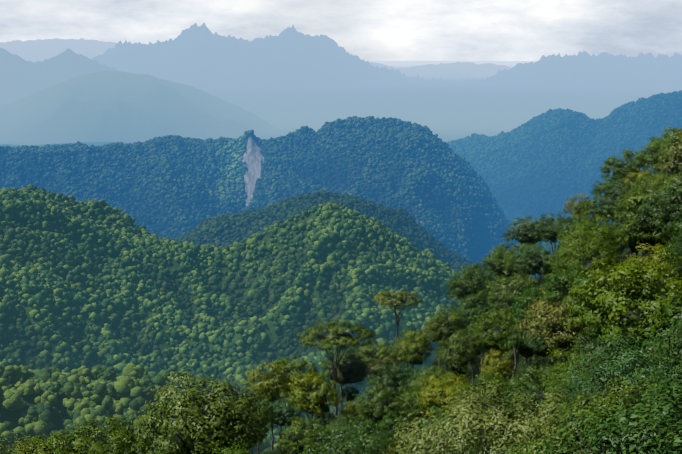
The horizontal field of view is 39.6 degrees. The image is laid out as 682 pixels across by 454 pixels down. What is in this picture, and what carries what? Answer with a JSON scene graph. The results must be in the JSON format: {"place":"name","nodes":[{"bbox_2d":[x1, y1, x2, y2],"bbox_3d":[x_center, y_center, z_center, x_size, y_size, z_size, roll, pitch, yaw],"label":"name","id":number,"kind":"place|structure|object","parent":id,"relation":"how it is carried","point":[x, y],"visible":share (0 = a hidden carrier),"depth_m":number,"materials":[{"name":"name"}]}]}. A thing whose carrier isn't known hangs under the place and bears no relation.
{"place":"outdoors","nodes":[
{"label":"outdoors","id":0,"kind":"place"},
{"bbox_2d":[0,23,681,453],"bbox_3d":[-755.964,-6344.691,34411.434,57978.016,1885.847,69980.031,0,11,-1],"label":"terrain","id":1,"kind":"structure","parent":0,"point":[196,81],"depth_m":13548.20,"materials":[{"name":"plant"}]},
{"bbox_2d":[0,434,57,453],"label":"tree","id":2,"kind":"object","parent":1,"relation":"on","point":[25,449],"visible":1,"depth_m":87.90,"materials":[{"name":"green plant"}]},
{"bbox_2d":[14,427,118,453],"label":"tree","id":3,"kind":"object","parent":1,"relation":"on","point":[42,445],"visible":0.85,"depth_m":124.12,"materials":[{"name":"green plant"}]},
{"bbox_2d":[47,413,152,453],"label":"tree","id":4,"kind":"object","parent":1,"relation":"on","point":[120,438],"visible":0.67,"depth_m":135.79,"materials":[{"name":"green plant"}]},
{"bbox_2d":[0,362,284,453],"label":"forested hill","id":5,"kind":"structure","parent":1,"relation":"on","point":[49,384],"depth_m":705.06,"materials":[{"name":"plant"}]},
{"bbox_2d":[125,367,268,453],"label":"tree","id":6,"kind":"object","parent":1,"relation":"on","point":[194,431],"visible":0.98,"depth_m":125.35,"materials":[{"name":"green plant"}]},
{"bbox_2d":[200,438,256,453],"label":"tree","id":7,"kind":"object","parent":1,"relation":"on","point":[228,451],"visible":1,"depth_m":117.22,"materials":[{"name":"green plant"}]},
{"bbox_2d":[0,184,498,440],"bbox_3d":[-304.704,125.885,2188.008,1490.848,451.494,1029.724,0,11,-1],"label":"forested hill","id":8,"kind":"structure","parent":1,"relation":"on","point":[152,243],"depth_m":2129.20,"materials":[{"name":"plant"}]},
{"bbox_2d":[234,401,275,449],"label":"tree","id":9,"kind":"object","parent":1,"relation":"on","point":[270,417],"visible":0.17,"depth_m":186.58,"materials":[{"name":"green plant"}]},
{"bbox_2d":[243,407,268,453],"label":"tree","id":10,"kind":"object","parent":1,"relation":"on","point":[261,424],"visible":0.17,"depth_m":177.57,"materials":[{"name":"green plant"}]},
{"bbox_2d":[243,392,276,453],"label":"tree","id":11,"kind":"object","parent":1,"relation":"on","point":[265,398],"visible":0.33,"depth_m":194.18,"materials":[{"name":"green plant"}]},
{"bbox_2d":[0,116,522,268],"bbox_3d":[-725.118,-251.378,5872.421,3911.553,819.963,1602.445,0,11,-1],"label":"forested mountain ridge","id":12,"kind":"structure","parent":1,"relation":"on","point":[176,143],"depth_m":5615.62,"materials":[{"name":"plant"}]},
{"bbox_2d":[243,360,293,450],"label":"tree","id":13,"kind":"object","parent":1,"relation":"on","point":[268,387],"visible":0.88,"depth_m":211.32,"materials":[{"name":"green plant"}]},
{"bbox_2d":[266,399,305,452],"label":"tree","id":14,"kind":"object","parent":1,"relation":"on","point":[284,418],"visible":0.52,"depth_m":203.85,"materials":[{"name":"green plant"}]},
{"bbox_2d":[264,355,327,438],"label":"tree","id":15,"kind":"object","parent":1,"relation":"on","point":[284,363],"visible":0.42,"depth_m":219.33,"materials":[{"name":"green plant"}]},
{"bbox_2d":[274,416,334,453],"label":"tree","id":16,"kind":"object","parent":1,"relation":"on","point":[299,443],"visible":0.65,"depth_m":186.37,"materials":[{"name":"green plant"}]},
{"bbox_2d":[281,371,345,432],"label":"tree","id":17,"kind":"object","parent":1,"relation":"on","point":[311,401],"visible":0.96,"depth_m":208.95,"materials":[{"name":"green plant"}]},
{"bbox_2d":[317,411,336,431],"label":"tree","id":18,"kind":"object","parent":1,"relation":"on","point":[329,416],"visible":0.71,"depth_m":219.63,"materials":[{"name":"green plant"}]},
{"bbox_2d":[170,190,484,275],"bbox_3d":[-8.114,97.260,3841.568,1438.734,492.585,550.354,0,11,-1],"label":"forested hill","id":19,"kind":"structure","parent":1,"relation":"on","point":[436,246],"depth_m":3729.51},
{"bbox_2d":[295,318,376,420],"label":"umbrella tree","id":20,"kind":"object","parent":1,"relation":"on","point":[338,336],"visible":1,"depth_m":231.54,"materials":[{"name":"green plant"}]},
{"bbox_2d":[319,347,366,416],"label":"tree","id":21,"kind":"object","parent":1,"relation":"on","point":[326,364],"visible":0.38,"depth_m":244.13,"materials":[{"name":"green plant"}]},
{"bbox_2d":[318,431,369,453],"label":"bush","id":22,"kind":"object","parent":1,"relation":"on","point":[351,437],"visible":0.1,"depth_m":178.24,"materials":[{"name":"green plant"}]},
{"bbox_2d":[321,411,368,444],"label":"tree","id":23,"kind":"object","parent":1,"relation":"on","point":[344,417],"visible":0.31,"depth_m":196.62,"materials":[{"name":"green plant"}]},
{"bbox_2d":[340,385,360,405],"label":"tree","id":24,"kind":"object","parent":1,"relation":"on","point":[350,396],"visible":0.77,"depth_m":246.60,"materials":[{"name":"green plant"}]},
{"bbox_2d":[330,352,371,405],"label":"tree","id":25,"kind":"object","parent":1,"relation":"on","point":[352,373],"visible":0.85,"depth_m":237.12,"materials":[{"name":"green plant"}]},
{"bbox_2d":[339,400,366,452],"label":"tree","id":26,"kind":"object","parent":1,"relation":"on","point":[352,407],"visible":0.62,"depth_m":215.79,"materials":[{"name":"green plant"}]},
{"bbox_2d":[297,411,412,453],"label":"tree","id":27,"kind":"object","parent":1,"relation":"on","point":[345,448],"visible":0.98,"depth_m":90.44,"materials":[{"name":"green plant"}]},
{"bbox_2d":[355,340,405,366],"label":"tree","id":28,"kind":"object","parent":1,"relation":"on","point":[380,352],"visible":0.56,"depth_m":254.60,"materials":[{"name":"green plant"}]},
{"bbox_2d":[353,382,408,431],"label":"tree","id":29,"kind":"object","parent":1,"relation":"on","point":[375,406],"visible":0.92,"depth_m":205.80,"materials":[{"name":"green plant"}]},
{"bbox_2d":[365,355,396,388],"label":"tree","id":30,"kind":"object","parent":1,"relation":"on","point":[376,364],"visible":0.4,"depth_m":240.52,"materials":[{"name":"green plant"}]},
{"bbox_2d":[365,362,416,400],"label":"tree","id":31,"kind":"object","parent":1,"relation":"on","point":[387,381],"visible":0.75,"depth_m":223.05,"materials":[{"name":"green plant"}]},
{"bbox_2d":[373,409,415,449],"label":"bush","id":32,"kind":"object","parent":1,"relation":"on","point":[390,421],"visible":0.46,"depth_m":196.40,"materials":[{"name":"green plant"}]},
{"bbox_2d":[371,289,421,364],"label":"umbrella tree","id":33,"kind":"object","parent":1,"relation":"on","point":[398,299],"visible":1,"depth_m":264.43,"materials":[{"name":"green plant"}]},
{"bbox_2d":[395,365,417,415],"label":"tree","id":34,"kind":"object","parent":1,"relation":"on","point":[411,371],"visible":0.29,"depth_m":234.25,"materials":[{"name":"green plant"}]},
{"bbox_2d":[389,331,434,371],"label":"tree","id":35,"kind":"object","parent":1,"relation":"on","point":[414,354],"visible":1,"depth_m":245.59,"materials":[{"name":"green plant"}]},
{"bbox_2d":[396,328,428,368],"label":"tree","id":36,"kind":"object","parent":1,"relation":"on","point":[405,337],"visible":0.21,"depth_m":257.01,"materials":[{"name":"green plant"}]},
{"bbox_2d":[394,381,438,435],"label":"tree","id":37,"kind":"object","parent":1,"relation":"on","point":[413,409],"visible":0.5,"depth_m":203.54,"materials":[{"name":"green plant"}]},
{"bbox_2d":[401,364,444,392],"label":"tree","id":38,"kind":"object","parent":1,"relation":"on","point":[416,372],"visible":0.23,"depth_m":219.89,"materials":[{"name":"green plant"}]},
{"bbox_2d":[412,365,455,425],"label":"tree","id":39,"kind":"object","parent":1,"relation":"on","point":[430,370],"visible":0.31,"depth_m":211.20,"materials":[{"name":"green plant"}]},
{"bbox_2d":[411,405,464,449],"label":"bush","id":40,"kind":"object","parent":1,"relation":"on","point":[437,418],"visible":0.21,"depth_m":167.17,"materials":[{"name":"green plant"}]},
{"bbox_2d":[422,322,456,366],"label":"tree","id":41,"kind":"object","parent":1,"relation":"on","point":[427,327],"visible":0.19,"depth_m":253.87,"materials":[{"name":"green plant"}]},
{"bbox_2d":[409,369,475,415],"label":"tree","id":42,"kind":"object","parent":1,"relation":"on","point":[423,385],"visible":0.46,"depth_m":191.09,"materials":[{"name":"green plant"}]},
{"bbox_2d":[423,305,468,371],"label":"tree","id":43,"kind":"object","parent":1,"relation":"on","point":[446,329],"visible":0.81,"depth_m":230.20,"materials":[{"name":"green plant"}]},
{"bbox_2d":[413,373,480,422],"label":"tree","id":44,"kind":"object","parent":1,"relation":"on","point":[429,397],"visible":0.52,"depth_m":178.80,"materials":[{"name":"green plant"}]},
{"bbox_2d":[436,329,481,378],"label":"tree","id":45,"kind":"object","parent":1,"relation":"on","point":[457,358],"visible":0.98,"depth_m":199.54,"materials":[{"name":"green plant"}]},
{"bbox_2d":[410,418,513,453],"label":"bush","id":46,"kind":"object","parent":1,"relation":"on","point":[489,438],"visible":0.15,"depth_m":109.03,"materials":[{"name":"green plant"}]},
{"bbox_2d":[444,265,494,335],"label":"tree","id":47,"kind":"object","parent":1,"relation":"on","point":[469,286],"visible":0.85,"depth_m":254.69,"materials":[{"name":"green plant"}]},
{"bbox_2d":[455,320,486,383],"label":"tree","id":48,"kind":"object","parent":1,"relation":"on","point":[479,348],"visible":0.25,"depth_m":212.49,"materials":[{"name":"green plant"}]},
{"bbox_2d":[459,261,486,309],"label":"tree","id":49,"kind":"object","parent":1,"relation":"on","point":[473,267],"visible":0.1,"depth_m":278.33,"materials":[{"name":"green plant"}]},
{"bbox_2d":[453,290,509,378],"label":"tree","id":50,"kind":"object","parent":1,"relation":"on","point":[475,313],"visible":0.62,"depth_m":222.09,"materials":[{"name":"green plant"}]},
{"bbox_2d":[470,268,501,302],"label":"tree","id":51,"kind":"object","parent":1,"relation":"on","point":[490,272],"visible":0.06,"depth_m":264.32,"materials":[{"name":"green plant"}]},
{"bbox_2d":[460,406,515,452],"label":"bush","id":52,"kind":"object","parent":1,"relation":"on","point":[490,432],"visible":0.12,"depth_m":131.63,"materials":[{"name":"green plant"}]},
{"bbox_2d":[448,367,535,434],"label":"bush","id":53,"kind":"object","parent":1,"relation":"on","point":[487,379],"visible":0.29,"depth_m":147.60,"materials":[{"name":"green plant"}]},
{"bbox_2d":[389,376,600,453],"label":"bush","id":54,"kind":"object","parent":1,"relation":"on","point":[468,422],"visible":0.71,"depth_m":64.30,"materials":[{"name":"green plant"}]},
{"bbox_2d":[467,307,525,359],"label":"tree","id":55,"kind":"object","parent":1,"relation":"on","point":[492,340],"visible":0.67,"depth_m":196.36,"materials":[{"name":"green plant"}]},
{"bbox_2d":[478,246,515,314],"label":"tree","id":56,"kind":"object","parent":1,"relation":"on","point":[498,264],"visible":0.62,"depth_m":267.40,"materials":[{"name":"green plant"}]},
{"bbox_2d":[479,349,517,395],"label":"tree","id":57,"kind":"object","parent":1,"relation":"on","point":[507,364],"visible":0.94,"depth_m":188.44,"materials":[{"name":"green plant"}]},
{"bbox_2d":[478,275,525,303],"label":"tree","id":58,"kind":"object","parent":1,"relation":"on","point":[487,290],"visible":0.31,"depth_m":246.16,"materials":[{"name":"green plant"}]},
{"bbox_2d":[492,242,520,304],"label":"tree","id":59,"kind":"object","parent":1,"relation":"on","point":[509,247],"visible":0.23,"depth_m":279.57,"materials":[{"name":"green plant"}]},
{"bbox_2d":[480,269,540,376],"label":"tree","id":60,"kind":"object","parent":1,"relation":"on","point":[504,293],"visible":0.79,"depth_m":206.98,"materials":[{"name":"green plant"}]},
{"bbox_2d":[503,243,537,278],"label":"tree","id":61,"kind":"object","parent":1,"relation":"on","point":[509,265],"visible":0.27,"depth_m":258.49,"materials":[{"name":"green plant"}]},
{"bbox_2d":[499,310,542,380],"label":"tree","id":62,"kind":"object","parent":1,"relation":"on","point":[526,352],"visible":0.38,"depth_m":178.91,"materials":[{"name":"green plant"}]},
{"bbox_2d":[500,215,558,278],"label":"tree","id":63,"kind":"object","parent":1,"relation":"on","point":[524,235],"visible":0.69,"depth_m":268.59,"materials":[{"name":"green plant"}]},
{"bbox_2d":[500,365,562,433],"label":"bush","id":64,"kind":"object","parent":1,"relation":"on","point":[531,387],"visible":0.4,"depth_m":133.92,"materials":[{"name":"green plant"}]},
{"bbox_2d":[508,284,554,375],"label":"tree","id":65,"kind":"object","parent":1,"relation":"on","point":[526,301],"visible":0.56,"depth_m":190.60,"materials":[{"name":"green plant"}]},
{"bbox_2d":[519,355,545,376],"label":"tree","id":66,"kind":"object","parent":1,"relation":"on","point":[533,363],"visible":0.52,"depth_m":186.75,"materials":[{"name":"green plant"}]},
{"bbox_2d":[510,242,559,288],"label":"tree","id":67,"kind":"object","parent":1,"relation":"on","point":[536,264],"visible":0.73,"depth_m":233.69,"materials":[{"name":"green plant"}]},
{"bbox_2d":[522,323,567,381],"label":"tree","id":68,"kind":"object","parent":1,"relation":"on","point":[538,345],"visible":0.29,"depth_m":166.93,"materials":[{"name":"green plant"}]},
{"bbox_2d":[529,210,574,278],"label":"tree","id":69,"kind":"object","parent":1,"relation":"on","point":[550,233],"visible":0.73,"depth_m":263.09,"materials":[{"name":"green plant"}]},
{"bbox_2d":[545,249,570,292],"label":"tree","id":70,"kind":"object","parent":1,"relation":"on","point":[551,260],"visible":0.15,"depth_m":225.16,"materials":[{"name":"green plant"}]},
{"bbox_2d":[510,294,608,377],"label":"olive tree","id":71,"kind":"object","parent":1,"relation":"on","point":[555,333],"visible":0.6,"depth_m":149.14,"materials":[{"name":"green plant"}]},
{"bbox_2d":[447,90,681,220],"bbox_3d":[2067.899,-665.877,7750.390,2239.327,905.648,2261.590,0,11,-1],"label":"forested mountain","id":72,"kind":"structure","parent":1,"relation":"on","point":[495,143],"depth_m":7611.65,"materials":[{"name":"plant"}]},
{"bbox_2d":[533,355,610,450],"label":"bush","id":73,"kind":"object","parent":1,"relation":"on","point":[555,384],"visible":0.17,"depth_m":97.25,"materials":[{"name":"green plant"}]},
{"bbox_2d":[540,342,609,406],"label":"tree","id":74,"kind":"object","parent":1,"relation":"on","point":[564,357],"visible":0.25,"depth_m":115.38,"materials":[{"name":"green plant"}]},
{"bbox_2d":[539,265,616,356],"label":"tree","id":75,"kind":"object","parent":1,"relation":"on","point":[560,283],"visible":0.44,"depth_m":153.71,"materials":[{"name":"green plant"}]},
{"bbox_2d":[562,193,594,218],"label":"tree","id":76,"kind":"object","parent":1,"relation":"on","point":[576,208],"visible":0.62,"depth_m":280.47,"materials":[{"name":"green plant"}]},
{"bbox_2d":[556,220,603,241],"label":"tree","id":77,"kind":"object","parent":1,"relation":"on","point":[566,227],"visible":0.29,"depth_m":230.48,"materials":[{"name":"green plant"}]},
{"bbox_2d":[553,229,608,269],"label":"tree","id":78,"kind":"object","parent":1,"relation":"on","point":[568,241],"visible":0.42,"depth_m":194.16,"materials":[{"name":"green plant"}]},
{"bbox_2d":[553,237,625,284],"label":"tree","id":79,"kind":"object","parent":1,"relation":"on","point":[585,261],"visible":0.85,"depth_m":174.44,"materials":[{"name":"green plant"}]},
{"bbox_2d":[555,219,625,258],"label":"tree","id":80,"kind":"object","parent":1,"relation":"on","point":[608,235],"visible":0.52,"depth_m":200.33,"materials":[{"name":"green plant"}]},
{"bbox_2d":[505,370,679,453],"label":"bush","id":81,"kind":"object","parent":1,"relation":"on","point":[611,405],"visible":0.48,"depth_m":54.55,"materials":[{"name":"green plant"}]},
{"bbox_2d":[506,373,681,453],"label":"bush","id":82,"kind":"object","parent":1,"relation":"on","point":[647,444],"visible":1,"depth_m":38.43,"materials":[{"name":"green plant"}]},
{"bbox_2d":[572,327,617,364],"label":"tree","id":83,"kind":"object","parent":1,"relation":"on","point":[585,345],"visible":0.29,"depth_m":130.96,"materials":[{"name":"green plant"}]},
{"bbox_2d":[578,215,618,242],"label":"tree","id":84,"kind":"object","parent":1,"relation":"on","point":[601,220],"visible":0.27,"depth_m":218.16,"materials":[{"name":"green plant"}]},
{"bbox_2d":[579,194,619,225],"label":"tree","id":85,"kind":"object","parent":1,"relation":"on","point":[601,213],"visible":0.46,"depth_m":252.63,"materials":[{"name":"green plant"}]},
{"bbox_2d":[590,174,629,220],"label":"tree","id":86,"kind":"object","parent":1,"relation":"on","point":[598,190],"visible":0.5,"depth_m":269.22,"materials":[{"name":"green plant"}]},
{"bbox_2d":[545,333,681,453],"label":"bush","id":87,"kind":"object","parent":1,"relation":"on","point":[626,364],"visible":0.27,"depth_m":64.94,"materials":[{"name":"green plant"}]},
{"bbox_2d":[556,330,671,420],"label":"bush","id":88,"kind":"object","parent":1,"relation":"on","point":[610,359],"visible":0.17,"depth_m":80.17,"materials":[{"name":"green plant"}]},
{"bbox_2d":[588,295,644,368],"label":"tree","id":89,"kind":"object","parent":1,"relation":"on","point":[600,333],"visible":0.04,"depth_m":119.12,"materials":[{"name":"green plant"}]},
{"bbox_2d":[597,180,637,222],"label":"tree","id":90,"kind":"object","parent":1,"relation":"on","point":[617,193],"visible":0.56,"depth_m":239.52,"materials":[{"name":"green plant"}]},
{"bbox_2d":[560,258,681,390],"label":"tree","id":91,"kind":"object","parent":1,"relation":"on","point":[615,313],"visible":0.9,"depth_m":104.25,"materials":[{"name":"green plant"}]},
{"bbox_2d":[610,195,635,256],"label":"tree","id":92,"kind":"object","parent":1,"relation":"on","point":[621,204],"visible":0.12,"depth_m":224.97,"materials":[{"name":"green plant"}]},
{"bbox_2d":[598,148,648,218],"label":"tree","id":93,"kind":"object","parent":1,"relation":"on","point":[622,169],"visible":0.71,"depth_m":276.56,"materials":[{"name":"green plant"}]},
{"bbox_2d":[614,215,640,257],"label":"tree","id":94,"kind":"object","parent":1,"relation":"on","point":[634,250],"visible":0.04,"depth_m":191.54,"materials":[{"name":"green plant"}]},
{"bbox_2d":[623,168,648,190],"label":"tree","id":95,"kind":"object","parent":1,"relation":"on","point":[634,179],"visible":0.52,"depth_m":260.00,"materials":[{"name":"green plant"}]},
{"bbox_2d":[611,184,675,262],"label":"tree","id":96,"kind":"object","parent":1,"relation":"on","point":[644,235],"visible":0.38,"depth_m":161.08,"materials":[{"name":"green plant"}]},
{"bbox_2d":[607,244,681,312],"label":"tree","id":97,"kind":"object","parent":1,"relation":"on","point":[662,256],"visible":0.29,"depth_m":123.06,"materials":[{"name":"green plant"}]},
{"bbox_2d":[613,214,680,262],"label":"tree","id":98,"kind":"object","parent":1,"relation":"on","point":[627,240],"depth_m":173.72,"materials":[{"name":"green plant"}]},
{"bbox_2d":[614,241,681,368],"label":"tree","id":99,"kind":"object","parent":1,"relation":"on","point":[644,249],"visible":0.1,"depth_m":134.76,"materials":[{"name":"green plant"}]},
{"bbox_2d":[625,172,674,196],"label":"tree","id":100,"kind":"object","parent":1,"relation":"on","point":[643,181],"visible":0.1,"depth_m":212.63,"materials":[{"name":"green plant"}]},
{"bbox_2d":[630,140,676,173],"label":"tree","id":101,"kind":"object","parent":1,"relation":"on","point":[645,156],"visible":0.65,"depth_m":247.57,"materials":[{"name":"green plant"}]},
{"bbox_2d":[631,184,681,262],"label":"tree","id":102,"kind":"object","parent":1,"relation":"on","point":[647,210],"visible":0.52,"depth_m":149.92,"materials":[{"name":"green plant"}]},
{"bbox_2d":[631,175,681,262],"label":"tree","id":103,"kind":"object","parent":1,"relation":"on","point":[655,186],"visible":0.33,"depth_m":195.14,"materials":[{"name":"green plant"}]},
{"bbox_2d":[632,291,681,449],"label":"edge tree","id":104,"kind":"object","parent":1,"relation":"on","point":[674,356],"visible":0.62,"depth_m":45.22,"materials":[{"name":"green plant"}]},
{"bbox_2d":[643,161,674,192],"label":"tree","id":105,"kind":"object","parent":1,"relation":"on","point":[658,168],"visible":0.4,"depth_m":225.94,"materials":[{"name":"green plant"}]},
{"bbox_2d":[638,338,679,375],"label":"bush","id":106,"kind":"object","parent":1,"relation":"on","point":[660,354],"visible":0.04,"depth_m":89.75,"materials":[{"name":"green plant"}]},
{"bbox_2d":[647,125,677,154],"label":"tree","id":107,"kind":"object","parent":1,"relation":"on","point":[663,137],"visible":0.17,"depth_m":268.53,"materials":[{"name":"green plant"}]},
{"bbox_2d":[653,174,681,218],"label":"tree","id":108,"kind":"object","parent":1,"relation":"on","point":[675,197],"visible":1,"depth_m":137.83,"materials":[{"name":"green plant"}]},
{"bbox_2d":[655,216,681,274],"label":"tree","id":109,"kind":"object","parent":1,"relation":"on","point":[677,249],"visible":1,"depth_m":96.08,"materials":[{"name":"green plant"}]},
{"bbox_2d":[656,127,681,167],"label":"tree","id":110,"kind":"object","parent":1,"relation":"on","point":[671,139],"visible":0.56,"depth_m":234.89,"materials":[{"name":"green plant"}]},
{"bbox_2d":[660,130,681,179],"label":"tree","id":111,"kind":"object","parent":1,"relation":"on","point":[676,155],"visible":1,"depth_m":127.94,"materials":[{"name":"green plant"}]},
{"bbox_2d":[0,0,681,60],"label":"sky","id":112,"kind":"structure","parent":0,"point":[370,30],"materials":[{"name":"white"}]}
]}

